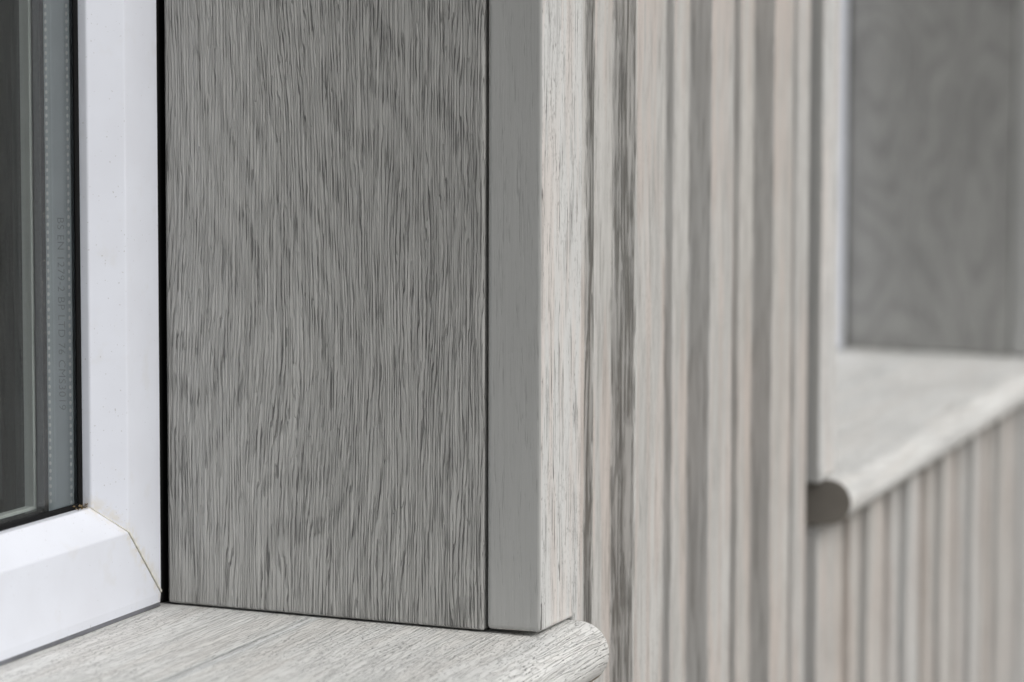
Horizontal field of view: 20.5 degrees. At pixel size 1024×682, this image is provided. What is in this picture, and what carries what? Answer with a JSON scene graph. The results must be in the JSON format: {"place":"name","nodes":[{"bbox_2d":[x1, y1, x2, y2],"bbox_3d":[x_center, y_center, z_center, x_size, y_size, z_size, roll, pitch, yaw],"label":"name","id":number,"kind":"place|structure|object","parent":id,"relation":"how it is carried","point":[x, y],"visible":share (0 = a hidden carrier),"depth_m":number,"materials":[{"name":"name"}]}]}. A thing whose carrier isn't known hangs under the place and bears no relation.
{"place":"outdoors","nodes":[
{"label":"outdoors","id":0,"kind":"place"},
{"bbox_3d":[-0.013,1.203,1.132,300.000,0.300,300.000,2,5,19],"label":"ground","id":1,"kind":"structure","parent":0,"visible":0},
{"bbox_2d":[0,0,1023,681],"bbox_3d":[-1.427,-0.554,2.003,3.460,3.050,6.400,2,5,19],"label":"house wall","id":2,"kind":"structure","parent":1,"relation":"on","point":[708,552],"depth_m":1.25,"materials":[{"name":"wood"}]},
{"bbox_2d":[0,0,168,665],"bbox_3d":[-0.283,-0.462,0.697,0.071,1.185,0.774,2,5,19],"label":"window","id":3,"kind":"structure","parent":2,"relation":"attached to","point":[83,540],"depth_m":1.04,"materials":[{"name":"white plastic"}]},
{"bbox_2d":[0,599,608,681],"bbox_3d":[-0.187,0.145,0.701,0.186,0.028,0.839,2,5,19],"label":"window sill","id":4,"kind":"structure","parent":2,"relation":"attached to","point":[166,640],"depth_m":1.00,"materials":[{"name":"grey wood"}]},
{"bbox_2d":[164,0,488,629],"bbox_3d":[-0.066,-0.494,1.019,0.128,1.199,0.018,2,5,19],"label":"reveal board","id":5,"kind":"object","parent":2,"relation":"attached to","point":[327,225],"visible":1,"depth_m":1.05,"materials":[{"name":"grey wood"}]},
{"bbox_2d":[488,0,582,631],"bbox_3d":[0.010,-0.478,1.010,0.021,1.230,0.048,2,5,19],"label":"corner trim","id":6,"kind":"structure","parent":2,"relation":"attached to","point":[535,211],"depth_m":1.03,"materials":[{"name":"grey wood"}]},
{"bbox_2d":[806,0,839,482],"bbox_3d":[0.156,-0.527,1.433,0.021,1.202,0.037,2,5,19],"label":"corner trim","id":7,"kind":"structure","parent":2,"relation":"attached to","point":[822,227],"depth_m":1.46,"materials":[{"name":"grey wood"}]},
{"bbox_2d":[836,0,849,350],"bbox_3d":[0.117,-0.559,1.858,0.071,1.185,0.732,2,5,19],"label":"window","id":8,"kind":"structure","parent":2,"relation":"attached to","point":[843,146],"depth_m":2.20,"materials":[{"name":"white plastic"}]},
{"bbox_2d":[805,346,1023,524],"bbox_3d":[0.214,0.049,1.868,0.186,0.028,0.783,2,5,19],"label":"window sill","id":9,"kind":"structure","parent":2,"relation":"attached to","point":[901,416],"depth_m":1.81,"materials":[{"name":"grey wood"}]},
{"bbox_2d":[846,0,1016,355],"bbox_3d":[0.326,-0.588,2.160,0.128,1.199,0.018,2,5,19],"label":"reveal board","id":10,"kind":"object","parent":2,"relation":"attached to","point":[932,91],"visible":1,"depth_m":2.19,"materials":[{"name":"grey wood"}]},
{"bbox_2d":[1011,0,1023,355],"bbox_3d":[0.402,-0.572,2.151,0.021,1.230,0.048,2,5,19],"label":"corner trim","id":11,"kind":"structure","parent":2,"relation":"attached to","point":[1017,337],"depth_m":2.17,"materials":[{"name":"grey wood"}]}
]}

